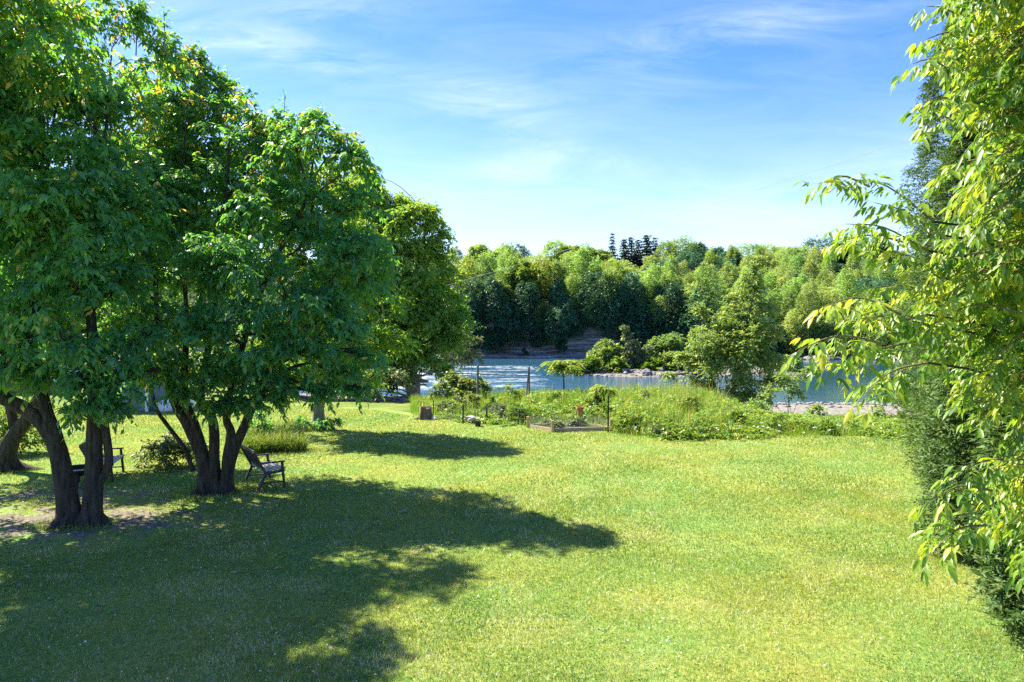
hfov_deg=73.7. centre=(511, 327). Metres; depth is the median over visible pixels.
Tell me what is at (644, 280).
forest tree
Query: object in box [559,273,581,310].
forest tree
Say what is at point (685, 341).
forest tree
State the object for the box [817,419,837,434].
meadow plant
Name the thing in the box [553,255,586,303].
forest tree
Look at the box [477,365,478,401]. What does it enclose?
pole
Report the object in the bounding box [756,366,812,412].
river bush
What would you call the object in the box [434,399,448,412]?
meadow plant
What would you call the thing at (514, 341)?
forest tree
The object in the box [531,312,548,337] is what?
forest tree
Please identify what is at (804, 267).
forest tree
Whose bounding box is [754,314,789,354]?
forest tree
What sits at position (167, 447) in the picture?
variegated shrub
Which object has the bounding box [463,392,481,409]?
meadow plant
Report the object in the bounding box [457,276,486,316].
forest tree
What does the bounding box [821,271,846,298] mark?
forest tree
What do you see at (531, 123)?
sky
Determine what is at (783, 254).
forest tree
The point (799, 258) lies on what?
forest tree
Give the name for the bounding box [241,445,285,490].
garden bench
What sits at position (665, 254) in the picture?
forest tree
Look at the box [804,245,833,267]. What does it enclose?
forest tree
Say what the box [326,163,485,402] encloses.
maple tree
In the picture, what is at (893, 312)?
forest tree
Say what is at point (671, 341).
bush
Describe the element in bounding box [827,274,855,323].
forest tree
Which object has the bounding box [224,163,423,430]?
maple tree
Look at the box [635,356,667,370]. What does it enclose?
bush
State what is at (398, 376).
back shrub
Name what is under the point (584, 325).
forest tree
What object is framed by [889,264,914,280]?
forest tree
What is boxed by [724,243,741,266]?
forest tree
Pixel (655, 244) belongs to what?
pine tree
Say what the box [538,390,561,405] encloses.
meadow plant
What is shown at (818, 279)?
forest tree
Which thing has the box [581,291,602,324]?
forest tree
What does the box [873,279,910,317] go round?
forest tree
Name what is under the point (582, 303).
forest tree
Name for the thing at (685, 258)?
forest tree
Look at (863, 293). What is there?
forest tree
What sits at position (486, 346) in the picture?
forest tree
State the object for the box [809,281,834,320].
forest tree
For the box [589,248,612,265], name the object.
forest tree
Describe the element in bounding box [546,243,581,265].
forest tree
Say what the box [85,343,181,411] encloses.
garden shed
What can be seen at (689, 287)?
forest tree
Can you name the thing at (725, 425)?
white flowers
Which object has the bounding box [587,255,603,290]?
forest tree
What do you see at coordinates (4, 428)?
garden shrub
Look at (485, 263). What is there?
forest tree
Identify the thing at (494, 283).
forest tree
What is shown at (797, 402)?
pebbles
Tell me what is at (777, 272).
forest tree
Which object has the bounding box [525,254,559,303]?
forest tree
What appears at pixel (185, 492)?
grass tufts
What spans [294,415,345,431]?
trunk shoots
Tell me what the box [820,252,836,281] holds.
forest tree
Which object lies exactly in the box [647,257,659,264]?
forest tree
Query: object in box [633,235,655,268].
pine tree
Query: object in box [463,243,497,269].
forest tree
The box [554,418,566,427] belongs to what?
vegetable plant
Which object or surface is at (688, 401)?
meadow plant
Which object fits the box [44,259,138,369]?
forest tree
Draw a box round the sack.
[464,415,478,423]
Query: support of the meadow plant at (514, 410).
on the ground at (405, 407)
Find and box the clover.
[0,444,1021,681]
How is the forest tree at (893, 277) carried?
on the ground at (405, 407)
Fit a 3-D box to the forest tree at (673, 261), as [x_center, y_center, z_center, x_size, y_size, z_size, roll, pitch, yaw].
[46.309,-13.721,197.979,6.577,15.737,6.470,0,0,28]
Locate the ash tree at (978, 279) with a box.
[779,0,1023,596]
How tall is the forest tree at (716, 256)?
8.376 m
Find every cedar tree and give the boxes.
[888,13,999,450]
[896,121,988,474]
[907,322,1023,577]
[910,167,995,508]
[958,375,1023,645]
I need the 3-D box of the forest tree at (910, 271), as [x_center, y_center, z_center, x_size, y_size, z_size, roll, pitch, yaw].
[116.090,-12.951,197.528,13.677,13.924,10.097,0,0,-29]
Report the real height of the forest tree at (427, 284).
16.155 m
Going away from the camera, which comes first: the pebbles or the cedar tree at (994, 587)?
the cedar tree at (994, 587)
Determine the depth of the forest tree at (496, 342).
156.78 m
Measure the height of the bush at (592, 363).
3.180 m
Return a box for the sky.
[0,0,983,274]
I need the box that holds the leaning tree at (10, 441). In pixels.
[0,130,197,473]
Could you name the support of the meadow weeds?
on the ground at (405, 407)
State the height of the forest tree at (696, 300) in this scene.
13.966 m
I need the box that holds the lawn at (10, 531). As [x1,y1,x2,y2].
[0,403,1023,681]
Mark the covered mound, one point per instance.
(161, 408)
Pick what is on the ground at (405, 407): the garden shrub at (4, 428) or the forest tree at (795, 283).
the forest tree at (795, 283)
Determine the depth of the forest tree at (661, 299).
155.83 m
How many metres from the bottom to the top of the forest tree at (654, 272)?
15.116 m
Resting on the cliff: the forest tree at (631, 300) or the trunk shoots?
the forest tree at (631, 300)
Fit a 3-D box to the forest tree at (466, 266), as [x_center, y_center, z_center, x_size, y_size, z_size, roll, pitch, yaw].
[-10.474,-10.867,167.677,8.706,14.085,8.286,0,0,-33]
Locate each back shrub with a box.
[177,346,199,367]
[180,349,241,390]
[251,358,314,389]
[361,367,414,402]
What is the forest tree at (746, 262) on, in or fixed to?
on the ground at (405, 407)
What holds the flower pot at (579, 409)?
on the ground at (405, 407)
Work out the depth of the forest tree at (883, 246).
235.76 m
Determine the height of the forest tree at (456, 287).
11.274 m
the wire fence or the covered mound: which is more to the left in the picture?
the covered mound
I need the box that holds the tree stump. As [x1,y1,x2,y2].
[415,405,432,419]
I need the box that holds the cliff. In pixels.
[137,306,646,356]
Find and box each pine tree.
[608,232,618,258]
[616,239,632,267]
[625,237,637,261]
[631,240,643,271]
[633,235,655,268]
[647,237,658,259]
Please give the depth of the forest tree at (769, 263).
236.09 m
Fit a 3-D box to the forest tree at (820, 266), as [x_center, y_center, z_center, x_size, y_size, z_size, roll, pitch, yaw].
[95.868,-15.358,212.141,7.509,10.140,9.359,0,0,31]
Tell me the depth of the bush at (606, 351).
101.91 m
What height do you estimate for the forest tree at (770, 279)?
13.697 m
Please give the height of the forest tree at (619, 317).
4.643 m
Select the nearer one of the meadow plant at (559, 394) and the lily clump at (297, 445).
the lily clump at (297, 445)
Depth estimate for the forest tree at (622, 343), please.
158.68 m
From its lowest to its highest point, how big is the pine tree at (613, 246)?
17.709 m
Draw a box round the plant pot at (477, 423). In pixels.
[474,421,480,426]
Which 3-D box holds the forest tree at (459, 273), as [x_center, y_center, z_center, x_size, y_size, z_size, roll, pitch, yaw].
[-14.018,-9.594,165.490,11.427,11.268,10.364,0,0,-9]
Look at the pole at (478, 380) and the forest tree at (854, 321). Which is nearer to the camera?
the pole at (478, 380)
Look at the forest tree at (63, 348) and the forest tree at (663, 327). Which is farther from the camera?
the forest tree at (663, 327)
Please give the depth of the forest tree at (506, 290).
159.69 m
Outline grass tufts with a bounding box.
[1,428,328,531]
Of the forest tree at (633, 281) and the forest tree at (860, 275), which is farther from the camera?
the forest tree at (860, 275)
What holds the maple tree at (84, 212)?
on the lawn at (10, 531)
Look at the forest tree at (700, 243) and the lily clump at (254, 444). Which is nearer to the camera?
the lily clump at (254, 444)
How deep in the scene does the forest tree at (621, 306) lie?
158.14 m
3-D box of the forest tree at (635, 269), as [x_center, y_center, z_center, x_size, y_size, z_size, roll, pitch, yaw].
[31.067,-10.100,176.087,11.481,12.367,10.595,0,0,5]
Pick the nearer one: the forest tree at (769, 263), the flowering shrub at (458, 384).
the flowering shrub at (458, 384)
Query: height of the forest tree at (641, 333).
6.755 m
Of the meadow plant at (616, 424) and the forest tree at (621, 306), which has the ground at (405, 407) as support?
the meadow plant at (616, 424)
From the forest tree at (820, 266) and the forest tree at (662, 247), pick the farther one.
the forest tree at (662, 247)
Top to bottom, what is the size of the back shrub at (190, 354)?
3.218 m
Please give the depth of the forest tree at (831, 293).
160.03 m
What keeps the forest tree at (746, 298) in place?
on the ground at (405, 407)
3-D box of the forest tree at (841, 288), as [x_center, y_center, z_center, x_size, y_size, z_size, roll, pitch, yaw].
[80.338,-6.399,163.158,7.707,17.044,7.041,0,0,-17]
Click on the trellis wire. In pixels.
(472, 373)
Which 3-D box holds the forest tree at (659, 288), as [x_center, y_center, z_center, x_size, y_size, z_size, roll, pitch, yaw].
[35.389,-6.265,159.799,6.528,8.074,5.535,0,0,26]
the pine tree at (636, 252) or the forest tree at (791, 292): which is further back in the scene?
the pine tree at (636, 252)
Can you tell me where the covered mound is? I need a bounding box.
[157,399,194,411]
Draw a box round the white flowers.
[629,422,847,436]
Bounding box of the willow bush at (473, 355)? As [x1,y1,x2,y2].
[438,325,485,374]
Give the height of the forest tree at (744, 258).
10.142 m
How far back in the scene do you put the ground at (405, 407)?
52.78 m
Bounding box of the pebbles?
[348,367,900,407]
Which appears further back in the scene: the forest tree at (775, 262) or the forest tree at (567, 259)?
the forest tree at (775, 262)
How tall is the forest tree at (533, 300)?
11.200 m
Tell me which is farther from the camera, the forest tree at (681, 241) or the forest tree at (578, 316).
the forest tree at (681, 241)
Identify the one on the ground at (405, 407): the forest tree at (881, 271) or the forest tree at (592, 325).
the forest tree at (881, 271)
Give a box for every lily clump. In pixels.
[225,430,290,453]
[235,419,289,437]
[245,426,301,452]
[263,426,327,452]
[269,418,321,437]
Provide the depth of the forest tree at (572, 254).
217.74 m
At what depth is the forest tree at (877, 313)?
153.32 m
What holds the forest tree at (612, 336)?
on the cliff
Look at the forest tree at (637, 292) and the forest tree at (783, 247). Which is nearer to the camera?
the forest tree at (637, 292)
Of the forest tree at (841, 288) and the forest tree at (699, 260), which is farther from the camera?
the forest tree at (699, 260)
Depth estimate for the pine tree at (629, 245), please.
250.25 m
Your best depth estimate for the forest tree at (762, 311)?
158.82 m
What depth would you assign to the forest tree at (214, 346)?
57.21 m
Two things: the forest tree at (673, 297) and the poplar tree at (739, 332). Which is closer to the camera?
the poplar tree at (739, 332)
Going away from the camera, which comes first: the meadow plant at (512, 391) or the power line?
the meadow plant at (512, 391)
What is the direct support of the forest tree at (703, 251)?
on the ground at (405, 407)
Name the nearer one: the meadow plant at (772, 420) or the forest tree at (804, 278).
the meadow plant at (772, 420)
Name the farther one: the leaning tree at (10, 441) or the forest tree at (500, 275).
the forest tree at (500, 275)
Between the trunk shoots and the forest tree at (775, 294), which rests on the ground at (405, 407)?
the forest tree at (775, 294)
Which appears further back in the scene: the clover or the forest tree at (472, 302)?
the forest tree at (472, 302)
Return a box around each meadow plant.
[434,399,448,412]
[443,397,464,413]
[452,395,467,407]
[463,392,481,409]
[477,395,498,410]
[488,401,508,417]
[501,381,525,400]
[506,400,533,419]
[521,393,544,405]
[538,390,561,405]
[565,395,592,416]
[588,394,606,414]
[609,410,634,432]
[633,389,651,405]
[647,420,669,437]
[676,394,702,414]
[723,409,747,425]
[764,412,789,432]
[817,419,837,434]
[853,416,872,424]
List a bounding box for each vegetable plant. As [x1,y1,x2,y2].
[540,418,553,425]
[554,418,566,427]
[566,418,583,425]
[576,417,587,424]
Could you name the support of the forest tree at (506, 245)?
on the ground at (405, 407)
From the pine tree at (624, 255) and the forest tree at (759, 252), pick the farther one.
the pine tree at (624, 255)
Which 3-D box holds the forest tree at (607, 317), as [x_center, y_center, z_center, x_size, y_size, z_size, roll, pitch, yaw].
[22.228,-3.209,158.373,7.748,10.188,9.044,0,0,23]
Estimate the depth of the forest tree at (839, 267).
222.75 m
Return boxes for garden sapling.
[246,403,277,436]
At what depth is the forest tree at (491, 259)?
172.17 m
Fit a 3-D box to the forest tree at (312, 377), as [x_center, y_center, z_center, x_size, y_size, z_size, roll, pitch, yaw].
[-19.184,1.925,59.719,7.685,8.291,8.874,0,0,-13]
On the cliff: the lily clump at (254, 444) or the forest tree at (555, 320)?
the forest tree at (555, 320)
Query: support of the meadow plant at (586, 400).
on the ground at (405, 407)
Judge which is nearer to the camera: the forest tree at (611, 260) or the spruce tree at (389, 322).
the spruce tree at (389, 322)
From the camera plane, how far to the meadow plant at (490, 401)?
29.10 m
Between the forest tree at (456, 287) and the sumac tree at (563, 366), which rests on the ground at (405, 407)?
the sumac tree at (563, 366)
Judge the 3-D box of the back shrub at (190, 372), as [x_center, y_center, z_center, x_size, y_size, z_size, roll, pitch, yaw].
[-17.544,2.562,41.212,5.400,2.852,3.132,0,0,0]
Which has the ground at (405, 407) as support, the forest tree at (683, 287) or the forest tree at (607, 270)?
the forest tree at (683, 287)
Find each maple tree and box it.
[0,0,202,531]
[83,39,404,496]
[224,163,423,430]
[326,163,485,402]
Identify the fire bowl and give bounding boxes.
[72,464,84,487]
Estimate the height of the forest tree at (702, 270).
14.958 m
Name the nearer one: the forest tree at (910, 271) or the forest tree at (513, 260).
the forest tree at (513, 260)
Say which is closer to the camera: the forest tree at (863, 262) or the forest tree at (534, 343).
the forest tree at (534, 343)
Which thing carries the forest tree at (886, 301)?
on the ground at (405, 407)
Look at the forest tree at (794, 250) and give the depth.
236.51 m
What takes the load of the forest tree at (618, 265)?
on the ground at (405, 407)
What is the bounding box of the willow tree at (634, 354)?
[616,324,654,368]
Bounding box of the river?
[53,357,925,403]
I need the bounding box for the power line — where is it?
[446,140,907,285]
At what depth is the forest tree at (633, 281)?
157.80 m
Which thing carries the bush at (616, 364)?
on the ground at (405, 407)
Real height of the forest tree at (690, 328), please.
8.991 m
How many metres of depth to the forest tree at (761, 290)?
166.54 m
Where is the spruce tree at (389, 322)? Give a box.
[259,140,444,400]
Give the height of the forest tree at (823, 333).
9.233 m
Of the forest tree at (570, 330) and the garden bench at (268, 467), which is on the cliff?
the forest tree at (570, 330)
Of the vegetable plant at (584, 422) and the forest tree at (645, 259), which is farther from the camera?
the forest tree at (645, 259)
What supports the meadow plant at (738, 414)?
on the ground at (405, 407)
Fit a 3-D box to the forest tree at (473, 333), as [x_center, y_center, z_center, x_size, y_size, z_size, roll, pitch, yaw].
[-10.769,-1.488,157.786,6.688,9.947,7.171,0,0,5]
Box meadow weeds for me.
[412,384,923,441]
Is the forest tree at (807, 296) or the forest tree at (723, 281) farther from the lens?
the forest tree at (723, 281)
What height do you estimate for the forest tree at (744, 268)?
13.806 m
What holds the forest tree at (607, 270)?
on the cliff
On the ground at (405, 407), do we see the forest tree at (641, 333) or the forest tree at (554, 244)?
the forest tree at (554, 244)
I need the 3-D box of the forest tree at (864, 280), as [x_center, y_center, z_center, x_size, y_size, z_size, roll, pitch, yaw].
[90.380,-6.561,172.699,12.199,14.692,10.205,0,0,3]
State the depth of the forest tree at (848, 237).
237.72 m
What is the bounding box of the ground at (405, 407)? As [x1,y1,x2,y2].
[7,278,919,436]
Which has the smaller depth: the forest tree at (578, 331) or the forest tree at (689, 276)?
the forest tree at (578, 331)
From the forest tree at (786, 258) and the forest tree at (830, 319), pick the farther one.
the forest tree at (786, 258)
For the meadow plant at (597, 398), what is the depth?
28.90 m
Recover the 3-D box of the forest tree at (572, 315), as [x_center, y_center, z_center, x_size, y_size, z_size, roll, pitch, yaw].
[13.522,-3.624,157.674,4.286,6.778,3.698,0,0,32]
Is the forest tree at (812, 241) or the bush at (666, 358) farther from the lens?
the forest tree at (812, 241)
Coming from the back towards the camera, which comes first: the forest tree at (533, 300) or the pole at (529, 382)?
the forest tree at (533, 300)
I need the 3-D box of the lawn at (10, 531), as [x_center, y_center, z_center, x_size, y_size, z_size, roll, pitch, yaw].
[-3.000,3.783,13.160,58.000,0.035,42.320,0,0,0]
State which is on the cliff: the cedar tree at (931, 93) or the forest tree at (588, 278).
the forest tree at (588, 278)
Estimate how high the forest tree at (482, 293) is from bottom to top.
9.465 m
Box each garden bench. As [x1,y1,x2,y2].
[79,442,124,481]
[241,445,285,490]
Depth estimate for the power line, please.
69.14 m
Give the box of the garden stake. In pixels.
[607,395,608,431]
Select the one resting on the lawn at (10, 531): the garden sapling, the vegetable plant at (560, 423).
the garden sapling
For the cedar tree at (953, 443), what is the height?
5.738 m
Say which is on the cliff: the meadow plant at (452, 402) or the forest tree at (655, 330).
the forest tree at (655, 330)
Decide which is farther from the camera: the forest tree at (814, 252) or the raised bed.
the forest tree at (814, 252)
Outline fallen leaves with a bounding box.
[0,446,657,681]
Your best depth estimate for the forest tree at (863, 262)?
224.38 m
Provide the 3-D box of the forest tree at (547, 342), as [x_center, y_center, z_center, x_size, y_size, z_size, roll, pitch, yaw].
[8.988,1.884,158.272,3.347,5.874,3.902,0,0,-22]
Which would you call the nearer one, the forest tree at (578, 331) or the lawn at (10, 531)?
the lawn at (10, 531)
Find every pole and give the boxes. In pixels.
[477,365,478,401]
[526,367,528,397]
[528,366,529,396]
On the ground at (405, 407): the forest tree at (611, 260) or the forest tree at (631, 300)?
the forest tree at (611, 260)
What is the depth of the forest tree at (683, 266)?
212.85 m
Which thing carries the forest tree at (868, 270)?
on the ground at (405, 407)
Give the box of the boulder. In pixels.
[641,370,650,375]
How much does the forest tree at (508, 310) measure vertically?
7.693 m
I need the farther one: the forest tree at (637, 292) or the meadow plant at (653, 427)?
the forest tree at (637, 292)
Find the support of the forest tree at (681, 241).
on the ground at (405, 407)
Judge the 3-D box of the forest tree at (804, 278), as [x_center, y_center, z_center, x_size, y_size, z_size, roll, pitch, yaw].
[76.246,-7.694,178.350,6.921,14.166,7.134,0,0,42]
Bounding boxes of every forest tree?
[14,224,85,370]
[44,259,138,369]
[96,243,226,355]
[182,240,270,363]
[252,314,313,394]
[412,258,435,303]
[431,267,473,300]
[445,284,460,314]
[450,247,463,265]
[451,291,481,323]
[454,255,483,305]
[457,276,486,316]
[459,317,478,336]
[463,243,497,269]
[468,334,480,348]
[470,316,484,336]
[471,252,492,295]
[472,303,488,325]
[474,277,489,310]
[477,250,500,282]
[478,267,512,289]
[479,329,491,352]
[480,275,513,317]
[482,275,506,328]
[484,326,494,342]
[485,248,497,276]
[488,246,525,267]
[489,317,507,354]
[492,305,513,342]
[496,241,517,269]
[496,248,518,278]
[496,294,517,316]
[496,302,515,332]
[501,254,521,303]
[505,256,548,305]
[507,332,517,346]
[508,241,533,257]
[509,302,527,330]
[511,280,529,309]
[515,252,521,261]
[518,282,541,329]
[521,347,529,355]
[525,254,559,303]
[526,254,540,264]
[528,280,541,310]
[529,333,545,349]
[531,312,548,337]
[533,299,554,322]
[537,239,568,263]
[539,258,573,301]
[539,306,570,344]
[544,325,556,348]
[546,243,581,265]
[546,276,569,314]
[550,313,566,332]
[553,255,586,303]
[555,312,573,341]
[555,334,568,352]
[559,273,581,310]
[560,249,581,270]
[561,298,578,326]
[563,244,600,267]
[567,241,598,301]
[567,310,584,337]
[574,309,593,328]
[575,270,616,313]
[575,310,583,326]
[578,289,609,332]
[578,293,588,317]
[581,265,610,294]
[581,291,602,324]
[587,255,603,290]
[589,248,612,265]
[592,294,622,335]
[594,259,626,295]
[594,265,622,307]
[598,315,627,342]
[599,288,610,317]
[604,281,629,321]
[607,256,617,265]
[609,258,632,269]
[611,308,622,326]
[612,293,629,315]
[615,267,636,289]
[616,334,630,350]
[617,298,653,349]
[618,294,640,337]
[620,271,651,329]
[621,265,645,277]
[627,280,650,309]
[630,316,653,342]
[635,272,661,315]
[638,266,666,285]
[640,255,654,270]
[644,261,667,308]
[645,306,687,337]
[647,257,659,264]
[648,295,671,325]
[648,312,662,337]
[651,268,684,313]
[651,284,672,312]
[653,240,681,259]
[656,254,678,270]
[659,235,701,262]
[659,250,674,260]
[662,259,681,286]
[663,255,683,280]
[663,282,683,328]
[665,310,706,338]
[667,290,682,317]
[672,292,698,330]
[676,241,710,263]
[676,248,704,273]
[678,260,689,285]
[678,271,695,284]
[679,282,716,337]
[679,290,699,319]
[679,333,688,350]
[680,283,690,293]
[682,270,695,285]
[683,281,703,291]
[684,321,703,348]
[685,260,724,326]
[688,244,714,264]
[688,255,701,271]
[700,280,728,301]
[701,270,730,292]
[701,275,728,293]
[703,248,716,269]
[706,255,722,271]
[709,246,725,256]
[716,257,736,270]
[717,250,742,266]
[720,261,739,294]
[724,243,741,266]
[726,288,755,315]
[735,242,772,269]
[739,256,753,266]
[740,258,751,271]
[740,265,756,283]
[750,301,774,325]
[751,243,781,270]
[752,272,767,302]
[753,245,765,268]
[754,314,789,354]
[758,267,773,288]
[761,288,790,326]
[762,249,773,271]
[762,270,781,293]
[767,266,794,285]
[768,258,779,274]
[768,293,786,321]
[769,245,802,268]
[770,248,790,268]
[772,262,799,293]
[773,272,796,305]
[777,262,789,275]
[777,285,798,338]
[779,244,817,261]
[779,255,796,272]
[779,306,814,354]
[781,277,806,307]
[783,271,811,291]
[789,253,807,273]
[790,286,819,356]
[791,247,800,272]
[794,271,811,303]
[796,276,823,330]
[797,257,812,275]
[799,233,831,257]
[799,258,823,296]
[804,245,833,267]
[805,321,840,355]
[806,284,853,326]
[809,263,829,277]
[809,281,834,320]
[814,268,831,309]
[816,315,852,355]
[818,240,857,271]
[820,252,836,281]
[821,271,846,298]
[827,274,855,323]
[831,310,870,355]
[832,263,853,276]
[833,265,862,329]
[838,231,877,270]
[844,254,862,272]
[846,274,885,311]
[850,269,868,287]
[852,294,892,346]
[854,289,879,322]
[856,258,881,277]
[861,260,876,274]
[862,238,895,269]
[863,259,890,284]
[864,294,898,332]
[871,263,891,287]
[872,276,896,288]
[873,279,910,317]
[884,273,901,284]
[884,291,910,351]
[887,250,904,269]
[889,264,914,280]
[893,262,922,283]
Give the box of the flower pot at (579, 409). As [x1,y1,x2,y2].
[576,406,583,417]
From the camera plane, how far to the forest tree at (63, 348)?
50.68 m
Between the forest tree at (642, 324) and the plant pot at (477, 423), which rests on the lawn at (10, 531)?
the plant pot at (477, 423)
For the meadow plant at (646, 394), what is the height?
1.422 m
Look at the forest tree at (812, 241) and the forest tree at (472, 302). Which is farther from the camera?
the forest tree at (812, 241)
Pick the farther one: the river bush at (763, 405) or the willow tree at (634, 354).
the willow tree at (634, 354)
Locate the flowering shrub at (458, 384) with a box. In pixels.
[427,369,496,399]
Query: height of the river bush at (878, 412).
2.308 m
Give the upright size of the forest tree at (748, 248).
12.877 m
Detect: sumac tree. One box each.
[536,360,585,389]
[587,384,618,407]
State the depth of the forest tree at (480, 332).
157.12 m
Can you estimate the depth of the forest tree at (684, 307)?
153.42 m
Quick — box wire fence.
[433,399,524,423]
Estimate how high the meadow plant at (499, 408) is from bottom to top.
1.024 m
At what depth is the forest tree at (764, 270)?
197.26 m
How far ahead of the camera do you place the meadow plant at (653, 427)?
23.44 m
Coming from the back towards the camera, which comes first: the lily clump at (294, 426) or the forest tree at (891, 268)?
the forest tree at (891, 268)
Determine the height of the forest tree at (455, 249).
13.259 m
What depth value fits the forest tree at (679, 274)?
197.35 m
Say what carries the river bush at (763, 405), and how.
on the ground at (405, 407)
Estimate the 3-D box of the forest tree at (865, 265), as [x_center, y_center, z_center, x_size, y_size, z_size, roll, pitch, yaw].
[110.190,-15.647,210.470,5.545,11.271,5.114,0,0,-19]
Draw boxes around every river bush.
[747,397,773,410]
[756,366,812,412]
[803,403,828,415]
[870,385,924,419]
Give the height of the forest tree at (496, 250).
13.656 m
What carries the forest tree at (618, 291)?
on the cliff
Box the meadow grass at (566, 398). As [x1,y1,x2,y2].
[405,375,921,437]
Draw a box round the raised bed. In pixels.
[527,414,612,431]
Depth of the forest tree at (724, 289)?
165.92 m
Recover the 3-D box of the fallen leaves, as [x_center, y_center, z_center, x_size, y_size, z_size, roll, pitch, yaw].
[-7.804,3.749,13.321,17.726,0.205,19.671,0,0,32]
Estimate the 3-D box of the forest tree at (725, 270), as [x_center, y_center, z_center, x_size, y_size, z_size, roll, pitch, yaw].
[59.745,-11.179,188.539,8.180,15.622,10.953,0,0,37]
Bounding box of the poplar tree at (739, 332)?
[659,254,796,404]
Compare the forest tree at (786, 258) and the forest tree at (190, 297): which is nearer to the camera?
the forest tree at (190, 297)
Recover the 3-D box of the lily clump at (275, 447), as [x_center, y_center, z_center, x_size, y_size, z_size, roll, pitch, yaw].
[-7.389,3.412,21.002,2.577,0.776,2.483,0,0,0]
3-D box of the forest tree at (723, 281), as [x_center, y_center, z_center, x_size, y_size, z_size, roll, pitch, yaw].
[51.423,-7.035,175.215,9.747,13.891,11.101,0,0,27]
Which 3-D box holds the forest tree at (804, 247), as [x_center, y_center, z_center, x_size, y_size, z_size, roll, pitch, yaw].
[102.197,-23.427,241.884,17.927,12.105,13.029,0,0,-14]
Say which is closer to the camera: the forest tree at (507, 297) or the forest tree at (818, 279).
the forest tree at (507, 297)
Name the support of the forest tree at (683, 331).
on the ground at (405, 407)
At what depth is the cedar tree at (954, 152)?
17.12 m
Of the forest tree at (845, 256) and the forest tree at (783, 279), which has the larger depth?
the forest tree at (845, 256)
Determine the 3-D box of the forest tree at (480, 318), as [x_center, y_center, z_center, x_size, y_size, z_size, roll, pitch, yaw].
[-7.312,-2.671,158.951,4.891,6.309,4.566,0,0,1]
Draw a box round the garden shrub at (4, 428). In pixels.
[0,394,51,455]
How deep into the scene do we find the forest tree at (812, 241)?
244.55 m
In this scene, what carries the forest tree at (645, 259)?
on the ground at (405, 407)
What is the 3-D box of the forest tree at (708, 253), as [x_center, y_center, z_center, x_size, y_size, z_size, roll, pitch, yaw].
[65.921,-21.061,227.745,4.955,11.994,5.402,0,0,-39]
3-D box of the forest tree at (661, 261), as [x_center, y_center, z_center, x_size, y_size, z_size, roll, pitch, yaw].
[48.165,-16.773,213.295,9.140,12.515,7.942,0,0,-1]
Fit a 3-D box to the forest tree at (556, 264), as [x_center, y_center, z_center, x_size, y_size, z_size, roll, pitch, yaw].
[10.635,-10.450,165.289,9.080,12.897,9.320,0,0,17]
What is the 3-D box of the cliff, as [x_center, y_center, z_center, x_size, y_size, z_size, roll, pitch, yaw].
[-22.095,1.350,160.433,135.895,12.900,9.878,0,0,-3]
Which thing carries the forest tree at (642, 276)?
on the ground at (405, 407)
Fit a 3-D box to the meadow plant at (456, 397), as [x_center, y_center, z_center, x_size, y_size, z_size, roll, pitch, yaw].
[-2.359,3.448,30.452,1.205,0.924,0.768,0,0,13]
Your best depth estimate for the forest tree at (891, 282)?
181.73 m
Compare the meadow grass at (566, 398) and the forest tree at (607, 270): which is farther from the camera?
the forest tree at (607, 270)
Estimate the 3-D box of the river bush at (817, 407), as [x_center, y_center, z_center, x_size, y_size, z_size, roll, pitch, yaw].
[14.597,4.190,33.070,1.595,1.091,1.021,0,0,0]
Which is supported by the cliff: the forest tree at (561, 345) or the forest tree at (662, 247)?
the forest tree at (561, 345)
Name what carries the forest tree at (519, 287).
on the cliff
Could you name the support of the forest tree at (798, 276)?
on the ground at (405, 407)
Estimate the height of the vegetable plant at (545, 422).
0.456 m
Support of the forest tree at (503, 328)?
on the cliff
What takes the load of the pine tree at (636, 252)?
on the ground at (405, 407)
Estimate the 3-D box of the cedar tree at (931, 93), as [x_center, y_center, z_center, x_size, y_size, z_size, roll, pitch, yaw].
[13.412,-2.824,20.577,3.976,13.480,4.054,0,0,0]
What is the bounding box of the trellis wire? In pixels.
[417,372,526,375]
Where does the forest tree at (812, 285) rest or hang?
on the ground at (405, 407)
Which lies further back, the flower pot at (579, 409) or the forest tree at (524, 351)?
the forest tree at (524, 351)
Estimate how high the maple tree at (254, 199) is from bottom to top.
11.094 m
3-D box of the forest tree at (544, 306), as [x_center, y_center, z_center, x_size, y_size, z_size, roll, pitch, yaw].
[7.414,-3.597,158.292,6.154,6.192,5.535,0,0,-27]
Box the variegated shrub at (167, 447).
[129,432,208,472]
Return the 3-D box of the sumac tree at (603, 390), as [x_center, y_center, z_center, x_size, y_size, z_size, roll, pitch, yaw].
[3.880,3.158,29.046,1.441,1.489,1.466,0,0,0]
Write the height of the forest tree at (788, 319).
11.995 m
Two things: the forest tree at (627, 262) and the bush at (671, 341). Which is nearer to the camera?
the bush at (671, 341)
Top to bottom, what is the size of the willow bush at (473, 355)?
6.816 m
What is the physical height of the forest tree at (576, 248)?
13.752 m
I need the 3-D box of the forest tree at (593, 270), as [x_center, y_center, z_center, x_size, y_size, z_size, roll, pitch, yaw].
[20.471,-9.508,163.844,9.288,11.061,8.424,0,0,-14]
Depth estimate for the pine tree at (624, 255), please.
246.23 m
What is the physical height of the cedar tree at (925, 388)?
7.342 m

